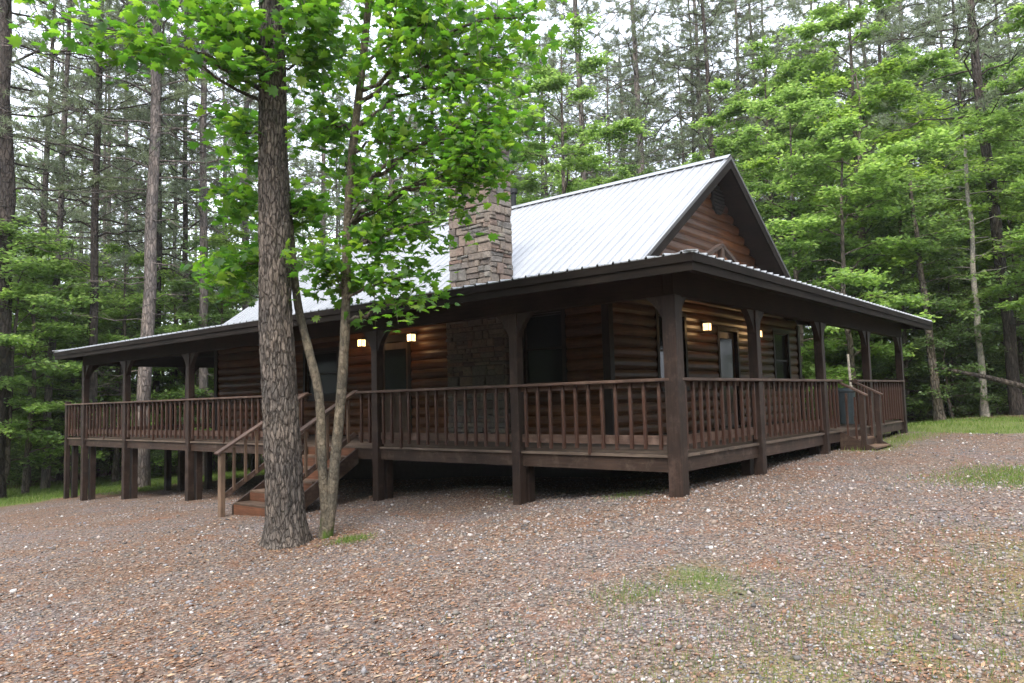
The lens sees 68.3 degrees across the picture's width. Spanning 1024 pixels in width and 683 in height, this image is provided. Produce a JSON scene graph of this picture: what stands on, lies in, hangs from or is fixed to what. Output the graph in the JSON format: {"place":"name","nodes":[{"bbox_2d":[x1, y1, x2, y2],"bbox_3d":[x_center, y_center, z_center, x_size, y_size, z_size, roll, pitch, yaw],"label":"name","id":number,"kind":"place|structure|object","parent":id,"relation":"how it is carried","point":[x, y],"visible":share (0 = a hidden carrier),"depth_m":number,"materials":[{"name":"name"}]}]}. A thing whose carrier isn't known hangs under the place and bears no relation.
{"place":"outdoors","nodes":[
{"label":"outdoors","id":0,"kind":"place"},
{"bbox_2d":[0,404,1023,682],"bbox_3d":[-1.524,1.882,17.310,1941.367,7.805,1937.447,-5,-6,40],"label":"ground","id":1,"kind":"structure","parent":0,"point":[564,562],"depth_m":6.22,"materials":[{"name":"gravel"}]},
{"bbox_2d":[6,443,56,487],"bbox_3d":[-18.661,4.840,29.220,2.306,1.958,2.164,-3,-5,21],"label":"shrub","id":2,"kind":"object","parent":1,"relation":"on","point":[18,475],"visible":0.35,"depth_m":28.92,"materials":[{"name":"green plant"}]},
{"bbox_2d":[11,190,66,447],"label":"broadleaf tree","id":3,"kind":"object","parent":1,"relation":"on","point":[26,320],"visible":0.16,"depth_m":26.65,"materials":[{"name":"green plant"}]},
{"bbox_2d":[0,233,115,494],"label":"broadleaf tree","id":4,"kind":"object","parent":1,"relation":"on","point":[33,403],"visible":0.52,"depth_m":24.63,"materials":[{"name":"green plant"}]},
{"bbox_2d":[11,252,104,487],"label":"broadleaf tree","id":5,"kind":"object","parent":1,"relation":"on","point":[66,319],"visible":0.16,"depth_m":28.08,"materials":[{"name":"green plant"}]},
{"bbox_2d":[0,215,116,482],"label":"broadleaf tree","id":6,"kind":"object","parent":1,"relation":"on","point":[40,302],"visible":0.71,"depth_m":23.98,"materials":[{"name":"green plant"}]},
{"bbox_2d":[17,359,117,466],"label":"broadleaf tree","id":7,"kind":"object","parent":1,"relation":"on","point":[61,378],"visible":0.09,"depth_m":29.18,"materials":[{"name":"green plant"}]},
{"bbox_2d":[12,238,132,480],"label":"broadleaf tree","id":8,"kind":"object","parent":1,"relation":"on","point":[69,242],"visible":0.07,"depth_m":31.25,"materials":[{"name":"green plant"}]},
{"bbox_2d":[12,251,140,482],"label":"broadleaf tree","id":9,"kind":"object","parent":1,"relation":"on","point":[102,331],"visible":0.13,"depth_m":28.66,"materials":[{"name":"green plant"}]},
{"bbox_2d":[12,90,141,455],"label":"pine tree","id":10,"kind":"object","parent":1,"relation":"on","point":[72,178],"visible":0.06,"depth_m":53.13,"materials":[{"name":"green plant"}]},
{"bbox_2d":[10,8,146,424],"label":"pine tree","id":11,"kind":"object","parent":1,"relation":"on","point":[18,185],"visible":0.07,"depth_m":44.98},
{"bbox_2d":[10,0,168,488],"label":"pine tree","id":12,"kind":"object","parent":1,"relation":"on","point":[46,474],"visible":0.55,"depth_m":26.94,"materials":[{"name":"plant"}]},
{"bbox_2d":[16,0,178,373],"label":"pine tree","id":13,"kind":"object","parent":1,"relation":"on","point":[79,211],"visible":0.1,"depth_m":40.54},
{"bbox_2d":[12,0,190,480],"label":"pine tree","id":14,"kind":"object","parent":1,"relation":"on","point":[45,183],"visible":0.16,"depth_m":33.39,"materials":[{"name":"green plant"}]},
{"bbox_2d":[12,0,198,465],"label":"pine tree","id":15,"kind":"object","parent":1,"relation":"on","point":[94,238],"visible":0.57,"depth_m":26.22,"materials":[{"name":"green plant"}]},
{"bbox_2d":[28,242,184,482],"bbox_3d":[-15.116,0.906,28.415,5.976,9.392,6.117,1,-5,-34],"label":"broadleaf tree","id":16,"kind":"object","parent":1,"relation":"on","point":[125,299],"visible":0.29,"depth_m":28.22,"materials":[{"name":"green plant"}]},
{"bbox_2d":[27,1,194,458],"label":"pine tree","id":17,"kind":"object","parent":1,"relation":"on","point":[80,207],"visible":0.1,"depth_m":48.01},
{"bbox_2d":[51,273,176,475],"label":"broadleaf tree","id":18,"kind":"object","parent":1,"relation":"on","point":[81,318],"visible":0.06,"depth_m":33.23,"materials":[{"name":"green plant"}]},
{"bbox_2d":[60,299,176,480],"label":"broadleaf tree","id":19,"kind":"object","parent":1,"relation":"on","point":[117,373],"visible":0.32,"depth_m":29.16,"materials":[{"name":"green plant"}]},
{"bbox_2d":[0,0,255,497],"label":"pine tree","id":20,"kind":"object","parent":1,"relation":"on","point":[8,188],"visible":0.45,"depth_m":24.56,"materials":[{"name":"green plant"}]},
{"bbox_2d":[51,0,209,337],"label":"pine tree","id":21,"kind":"object","parent":1,"relation":"on","point":[115,133],"visible":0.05,"depth_m":42.33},
{"bbox_2d":[72,0,233,476],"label":"pine tree","id":22,"kind":"object","parent":1,"relation":"on","point":[156,383],"visible":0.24,"depth_m":30.22,"materials":[{"name":"green plant"}]},
{"bbox_2d":[82,17,234,374],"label":"pine tree","id":23,"kind":"object","parent":1,"relation":"on","point":[174,240],"visible":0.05,"depth_m":42.46,"materials":[{"name":"green plant"}]},
{"bbox_2d":[98,257,234,470],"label":"broadleaf tree","id":24,"kind":"object","parent":1,"relation":"on","point":[167,307],"visible":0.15,"depth_m":30.71,"materials":[{"name":"green plant"}]},
{"bbox_2d":[0,0,344,487],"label":"pine tree","id":25,"kind":"object","parent":1,"relation":"on","point":[144,379],"visible":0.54,"depth_m":24.69,"materials":[{"name":"plant"}]},
{"bbox_2d":[130,299,220,465],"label":"broadleaf tree","id":26,"kind":"object","parent":1,"relation":"on","point":[187,325],"visible":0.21,"depth_m":28.76,"materials":[{"name":"green plant"}]},
{"bbox_2d":[62,0,291,447],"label":"pine tree","id":27,"kind":"object","parent":1,"relation":"on","point":[185,225],"visible":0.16,"depth_m":31.01,"materials":[{"name":"green plant"}]},
{"bbox_2d":[150,387,225,476],"bbox_3d":[-12.643,3.604,29.006,3.634,3.695,3.554,-3,-5,13],"label":"shrub","id":28,"kind":"object","parent":1,"relation":"on","point":[158,454],"visible":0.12,"depth_m":28.44,"materials":[{"name":"green plant"}]},
{"bbox_2d":[70,0,312,475],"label":"pine tree","id":29,"kind":"object","parent":1,"relation":"on","point":[203,372],"visible":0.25,"depth_m":28.21,"materials":[{"name":"plant"}]},
{"bbox_2d":[140,237,257,471],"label":"broadleaf tree","id":30,"kind":"object","parent":1,"relation":"on","point":[185,315],"visible":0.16,"depth_m":28.94,"materials":[{"name":"green plant"}]},
{"bbox_2d":[104,0,317,322],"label":"pine tree","id":31,"kind":"object","parent":1,"relation":"on","point":[250,231],"visible":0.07,"depth_m":40.17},
{"bbox_2d":[197,213,260,465],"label":"broadleaf tree","id":32,"kind":"object","parent":1,"relation":"on","point":[240,234],"visible":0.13,"depth_m":28.82,"materials":[{"name":"green plant"}]},
{"bbox_2d":[114,0,351,467],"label":"pine tree","id":33,"kind":"object","parent":1,"relation":"on","point":[246,229],"visible":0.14,"depth_m":33.16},
{"bbox_2d":[258,0,313,549],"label":"pine tree","id":34,"kind":"object","parent":1,"relation":"on","point":[286,525],"visible":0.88,"depth_m":9.36,"materials":[{"name":"brown plant"}]},
{"bbox_2d":[5,0,596,538],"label":"broadleaf tree","id":35,"kind":"object","parent":1,"relation":"on","point":[229,38],"visible":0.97,"depth_m":9.13,"materials":[{"name":"green plant"}]},
{"bbox_2d":[234,0,420,264],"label":"pine tree","id":36,"kind":"object","parent":1,"relation":"on","point":[322,187],"visible":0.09,"depth_m":42.78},
{"bbox_2d":[293,103,388,269],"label":"pine tree","id":37,"kind":"object","parent":1,"relation":"on","point":[334,183],"visible":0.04,"depth_m":60.20,"materials":[{"name":"green plant"}]},
{"bbox_2d":[287,0,479,241],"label":"pine tree","id":38,"kind":"object","parent":1,"relation":"on","point":[392,181],"visible":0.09,"depth_m":40.52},
{"bbox_2d":[382,165,448,226],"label":"broadleaf tree","id":39,"kind":"object","parent":1,"relation":"on","point":[436,210],"visible":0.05,"depth_m":35.70,"materials":[{"name":"green plant"}]},
{"bbox_2d":[342,0,496,229],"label":"pine tree","id":40,"kind":"object","parent":1,"relation":"on","point":[399,103],"visible":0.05,"depth_m":46.29,"materials":[{"name":"green plant"}]},
{"bbox_2d":[373,0,542,222],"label":"pine tree","id":41,"kind":"object","parent":1,"relation":"on","point":[415,124],"visible":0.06,"depth_m":43.98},
{"bbox_2d":[53,146,932,517],"bbox_3d":[-1.804,0.168,19.263,19.811,8.590,14.027,-5,-6,40],"label":"log cabin","id":42,"kind":"object","parent":1,"relation":"on","point":[567,338],"visible":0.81,"depth_m":14.27,"materials":[{"name":"wood"}]},
{"bbox_2d":[303,346,338,399],"bbox_3d":[-4.567,0.775,18.118,1.420,1.220,0.117,-5,-6,40],"label":"window","id":43,"kind":"structure","parent":42,"relation":"in","point":[326,358],"depth_m":18.08,"materials":[{"name":"black glass"}]},
{"bbox_2d":[383,336,412,432],"bbox_3d":[-2.548,0.976,16.455,1.130,2.105,0.130,-5,-6,40],"label":"door","id":44,"kind":"structure","parent":42,"relation":"in","point":[397,360],"depth_m":16.44,"materials":[{"name":"black glass"}]},
{"bbox_2d":[522,309,567,386],"bbox_3d":[0.575,0.133,13.867,1.060,1.470,0.117,-5,-6,40],"label":"window","id":45,"kind":"structure","parent":42,"relation":"in","point":[545,348],"depth_m":13.89,"materials":[{"name":"black glass"}]},
{"bbox_2d":[654,308,689,390],"bbox_3d":[3.106,0.181,14.704,0.117,1.570,1.230,-5,-6,40],"label":"window","id":46,"kind":"structure","parent":42,"relation":"in","point":[659,335],"depth_m":14.51,"materials":[{"name":"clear glass"}]},
{"bbox_2d":[716,326,740,425],"bbox_3d":[4.777,0.769,16.693,0.130,2.165,1.110,-5,-6,40],"label":"door","id":47,"kind":"structure","parent":42,"relation":"in","point":[726,342],"depth_m":16.79,"materials":[{"name":"grey glass"}]},
{"bbox_2d":[772,329,791,390],"bbox_3d":[6.847,0.484,19.185,0.117,1.560,1.120,-5,-6,40],"label":"window","id":48,"kind":"structure","parent":42,"relation":"in","point":[780,356],"depth_m":19.33,"materials":[{"name":"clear glass"}]},
{"bbox_2d":[831,388,854,423],"bbox_3d":[7.433,1.441,16.918,0.570,0.800,0.570,-5,-6,40],"label":"storage bin","id":49,"kind":"object","parent":42,"relation":"on","point":[850,396],"visible":0.57,"depth_m":16.71,"materials":[{"name":"grey plastic"}]},
{"bbox_2d":[434,145,555,224],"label":"broadleaf tree","id":50,"kind":"object","parent":1,"relation":"on","point":[525,184],"visible":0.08,"depth_m":29.85,"materials":[{"name":"green plant"}]},
{"bbox_2d":[437,0,560,183],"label":"pine tree","id":51,"kind":"object","parent":1,"relation":"on","point":[515,172],"visible":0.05,"depth_m":40.95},
{"bbox_2d":[0,433,1023,682],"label":"fallen leaves","id":52,"kind":"object","parent":1,"relation":"on","point":[148,639],"visible":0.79,"depth_m":5.47,"materials":[{"name":"brown plant"}]},
{"bbox_2d":[12,35,1022,402],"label":"woods","id":53,"kind":"object","parent":1,"relation":"on","point":[238,183],"depth_m":64.78,"materials":[{"name":"green plant"}]},
{"bbox_2d":[79,461,1023,682],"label":"weeds","id":54,"kind":"object","parent":1,"relation":"on","point":[987,477],"visible":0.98,"depth_m":4.84,"materials":[{"name":"green plant"}]},
{"bbox_2d":[458,35,645,198],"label":"pine tree","id":55,"kind":"object","parent":1,"relation":"on","point":[553,53],"visible":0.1,"depth_m":49.14,"materials":[{"name":"green plant"}]},
{"bbox_2d":[537,140,609,193],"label":"broadleaf tree","id":56,"kind":"object","parent":1,"relation":"on","point":[597,178],"visible":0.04,"depth_m":37.17,"materials":[{"name":"green plant"}]},
{"bbox_2d":[497,11,655,204],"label":"broadleaf tree","id":57,"kind":"object","parent":1,"relation":"on","point":[549,83],"visible":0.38,"depth_m":27.02,"materials":[{"name":"green plant"}]},
{"bbox_2d":[491,0,679,197],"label":"pine tree","id":58,"kind":"object","parent":1,"relation":"on","point":[544,38],"visible":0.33,"depth_m":44.76,"materials":[{"name":"green plant"}]},
{"bbox_2d":[490,0,682,197],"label":"pine tree","id":59,"kind":"object","parent":1,"relation":"on","point":[578,85],"visible":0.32,"depth_m":38.64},
{"bbox_2d":[545,53,674,177],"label":"pine tree","id":60,"kind":"object","parent":1,"relation":"on","point":[612,106],"visible":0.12,"depth_m":51.92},
{"bbox_2d":[553,28,705,177],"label":"pine tree","id":61,"kind":"object","parent":1,"relation":"on","point":[617,33],"visible":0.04,"depth_m":56.22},
{"bbox_2d":[494,0,795,178],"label":"pine tree","id":62,"kind":"object","parent":1,"relation":"on","point":[637,88],"visible":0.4,"depth_m":37.57,"materials":[{"name":"plant"}]},
{"bbox_2d":[603,0,760,168],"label":"pine tree","id":63,"kind":"object","parent":1,"relation":"on","point":[676,148],"visible":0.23,"depth_m":46.80,"materials":[{"name":"green plant"}]},
{"bbox_2d":[636,37,733,171],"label":"pine tree","id":64,"kind":"object","parent":1,"relation":"on","point":[671,134],"visible":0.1,"depth_m":51.27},
{"bbox_2d":[581,0,801,175],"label":"pine tree","id":65,"kind":"object","parent":1,"relation":"on","point":[698,49],"visible":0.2,"depth_m":42.47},
{"bbox_2d":[607,0,847,216],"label":"pine tree","id":66,"kind":"object","parent":1,"relation":"on","point":[711,153],"visible":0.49,"depth_m":36.78,"materials":[{"name":"green plant"}]},
{"bbox_2d":[617,0,854,277],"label":"pine tree","id":67,"kind":"object","parent":1,"relation":"on","point":[737,26],"visible":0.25,"depth_m":40.28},
{"bbox_2d":[668,0,848,328],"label":"pine tree","id":68,"kind":"object","parent":1,"relation":"on","point":[760,35],"visible":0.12,"depth_m":43.52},
{"bbox_2d":[688,34,854,341],"bbox_3d":[10.739,-4.125,31.646,6.979,15.983,6.760,-3,-5,19],"label":"broadleaf tree","id":69,"kind":"object","parent":1,"relation":"on","point":[735,105],"visible":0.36,"depth_m":31.15,"materials":[{"name":"green plant"}]},
{"bbox_2d":[689,0,865,236],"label":"pine tree","id":70,"kind":"object","parent":1,"relation":"on","point":[749,50],"visible":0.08,"depth_m":47.39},
{"bbox_2d":[781,234,845,376],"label":"broadleaf tree","id":71,"kind":"object","parent":1,"relation":"on","point":[827,361],"visible":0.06,"depth_m":28.64,"materials":[{"name":"green plant"}]},
{"bbox_2d":[725,78,914,419],"bbox_3d":[9.837,-2.664,25.420,6.407,11.947,5.704,0,-5,-17],"label":"broadleaf tree","id":72,"kind":"object","parent":1,"relation":"on","point":[781,147],"visible":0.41,"depth_m":25.06,"materials":[{"name":"green plant"}]},
{"bbox_2d":[727,0,915,337],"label":"pine tree","id":73,"kind":"object","parent":1,"relation":"on","point":[836,59],"visible":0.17,"depth_m":40.83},
{"bbox_2d":[750,50,917,355],"bbox_3d":[15.230,-5.073,36.668,7.828,18.506,8.081,-1,-4,-2],"label":"broadleaf tree","id":74,"kind":"object","parent":1,"relation":"on","point":[774,129],"visible":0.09,"depth_m":36.17,"materials":[{"name":"green plant"}]},
{"bbox_2d":[789,243,913,400],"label":"broadleaf tree","id":75,"kind":"object","parent":1,"relation":"on","point":[841,358],"visible":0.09,"depth_m":27.68,"materials":[{"name":"green plant"}]},
{"bbox_2d":[742,0,968,367],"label":"broadleaf tree","id":76,"kind":"object","parent":1,"relation":"on","point":[831,18],"visible":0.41,"depth_m":28.97,"materials":[{"name":"green plant"}]},
{"bbox_2d":[743,56,968,419],"bbox_3d":[13.116,-3.468,28.131,8.037,13.848,6.924,2,-6,-39],"label":"broadleaf tree","id":77,"kind":"object","parent":1,"relation":"on","point":[884,68],"visible":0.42,"depth_m":27.34,"materials":[{"name":"green plant"}]},
{"bbox_2d":[765,110,969,406],"bbox_3d":[10.678,-2.031,23.566,6.729,10.332,6.573,-1,-4,-10],"label":"broadleaf tree","id":78,"kind":"object","parent":1,"relation":"on","point":[844,150],"visible":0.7,"depth_m":23.63,"materials":[{"name":"green plant"}]},
{"bbox_2d":[770,0,991,291],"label":"pine tree","id":79,"kind":"object","parent":1,"relation":"on","point":[865,61],"visible":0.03,"depth_m":44.93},
{"bbox_2d":[786,41,995,415],"bbox_3d":[16.986,-4.559,33.351,8.729,16.526,7.229,-2,-4,5],"label":"broadleaf tree","id":80,"kind":"object","parent":1,"relation":"on","point":[903,50],"visible":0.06,"depth_m":32.74,"materials":[{"name":"green plant"}]},
{"bbox_2d":[778,0,1006,288],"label":"pine tree","id":81,"kind":"object","parent":1,"relation":"on","point":[878,15],"visible":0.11,"depth_m":38.16,"materials":[{"name":"green plant"}]},
{"bbox_2d":[787,0,1001,412],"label":"pine tree","id":82,"kind":"object","parent":1,"relation":"on","point":[861,2],"visible":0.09,"depth_m":41.29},
{"bbox_2d":[775,0,1023,414],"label":"pine tree","id":83,"kind":"object","parent":1,"relation":"on","point":[1015,401],"visible":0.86,"depth_m":25.43,"materials":[{"name":"green plant"}]},
{"bbox_2d":[799,174,1010,406],"bbox_3d":[13.616,-1.242,25.758,6.354,8.836,5.872,-1,-4,-8],"label":"broadleaf tree","id":84,"kind":"object","parent":1,"relation":"on","point":[944,239],"visible":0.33,"depth_m":25.35,"materials":[{"name":"green plant"}]},
{"bbox_2d":[861,346,949,422],"bbox_3d":[13.520,1.595,26.292,3.342,3.112,3.270,2,-5,-35],"label":"shrub","id":85,"kind":"object","parent":1,"relation":"on","point":[910,373],"visible":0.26,"depth_m":25.70,"materials":[{"name":"green plant"}]},
{"bbox_2d":[865,154,982,421],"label":"broadleaf tree","id":86,"kind":"object","parent":1,"relation":"on","point":[942,286],"visible":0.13,"depth_m":28.39,"materials":[{"name":"green plant"}]},
{"bbox_2d":[879,320,1005,417],"bbox_3d":[14.440,0.982,25.120,3.640,3.701,3.560,-1,-4,-2],"label":"shrub","id":87,"kind":"object","parent":1,"relation":"on","point":[920,345],"visible":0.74,"depth_m":24.87,"materials":[{"name":"green plant"}]},
{"bbox_2d":[864,0,1020,399],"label":"pine tree","id":88,"kind":"object","parent":1,"relation":"on","point":[942,47],"visible":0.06,"depth_m":43.38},
{"bbox_2d":[908,344,976,415],"bbox_3d":[15.611,1.514,27.991,3.422,3.257,3.498,-4,-5,25],"label":"shrub","id":89,"kind":"object","parent":1,"relation":"on","point":[956,380],"visible":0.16,"depth_m":27.92,"materials":[{"name":"green plant"}]},
{"bbox_2d":[862,0,1023,327],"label":"pine tree","id":90,"kind":"object","parent":1,"relation":"on","point":[967,83],"visible":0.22,"depth_m":37.24,"materials":[{"name":"green plant"}]},
{"bbox_2d":[871,171,1018,421],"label":"broadleaf tree","id":91,"kind":"object","parent":1,"relation":"on","point":[938,410],"visible":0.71,"depth_m":24.34,"materials":[{"name":"green plant"}]},
{"bbox_2d":[872,139,1023,413],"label":"broadleaf tree","id":92,"kind":"object","parent":1,"relation":"on","point":[929,153],"visible":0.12,"depth_m":30.98,"materials":[{"name":"green plant"}]},
{"bbox_2d":[892,254,1004,416],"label":"broadleaf tree","id":93,"kind":"object","parent":1,"relation":"on","point":[933,290],"visible":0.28,"depth_m":26.70,"materials":[{"name":"green plant"}]},
{"bbox_2d":[894,123,1023,416],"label":"broadleaf tree","id":94,"kind":"object","parent":1,"relation":"on","point":[966,161],"visible":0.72,"depth_m":24.90,"materials":[{"name":"green plant"}]},
{"bbox_2d":[899,297,1023,416],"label":"shrub","id":95,"kind":"object","parent":1,"relation":"on","point":[960,343],"visible":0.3,"depth_m":26.00,"materials":[{"name":"green plant"}]},
{"bbox_2d":[910,53,1023,240],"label":"broadleaf tree","id":96,"kind":"object","parent":1,"relation":"on","point":[991,73],"visible":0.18,"depth_m":33.53,"materials":[{"name":"green plant"}]},
{"bbox_2d":[910,0,1023,255],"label":"pine tree","id":97,"kind":"object","parent":1,"relation":"on","point":[1004,76],"visible":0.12,"depth_m":39.95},
{"bbox_2d":[915,2,1023,336],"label":"broadleaf tree","id":98,"kind":"object","parent":1,"relation":"on","point":[1006,119],"visible":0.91,"depth_m":24.23,"materials":[{"name":"green plant"}]},
{"bbox_2d":[919,0,1023,325],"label":"pine tree","id":99,"kind":"object","parent":1,"relation":"on","point":[993,41],"visible":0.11,"depth_m":43.21,"materials":[{"name":"green plant"}]},
{"bbox_2d":[925,153,1023,356],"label":"broadleaf tree","id":100,"kind":"object","parent":1,"relation":"on","point":[985,216],"visible":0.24,"depth_m":27.02,"materials":[{"name":"green plant"}]},
{"bbox_2d":[936,172,1023,397],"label":"broadleaf tree","id":101,"kind":"object","parent":1,"relation":"on","point":[1020,343],"visible":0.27,"depth_m":26.92,"materials":[{"name":"green plant"}]},
{"bbox_2d":[938,154,1023,365],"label":"broadleaf tree","id":102,"kind":"object","parent":1,"relation":"on","point":[992,271],"visible":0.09,"depth_m":28.48,"materials":[{"name":"green plant"}]},
{"bbox_2d":[940,367,1023,388],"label":"leaning log","id":103,"kind":"object","parent":1,"relation":"on","point":[1002,381],"visible":1,"depth_m":23.45,"materials":[{"name":"brown wood"}]},
{"bbox_2d":[953,101,1023,365],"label":"broadleaf tree","id":104,"kind":"object","parent":1,"relation":"on","point":[1010,147],"visible":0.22,"depth_m":29.27,"materials":[{"name":"green plant"}]},
{"bbox_2d":[968,369,1023,413],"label":"shrub","id":105,"kind":"object","parent":1,"relation":"on","point":[997,401],"visible":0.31,"depth_m":26.77,"materials":[{"name":"green plant"}]},
{"bbox_2d":[0,413,1023,506],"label":"grass","id":106,"kind":"structure","parent":0,"point":[102,486],"depth_m":23.10,"materials":[{"name":"plant"}]},
{"bbox_2d":[10,0,1023,378],"label":"sky","id":107,"kind":"structure","parent":0,"point":[15,6],"materials":[{"name":"white"}]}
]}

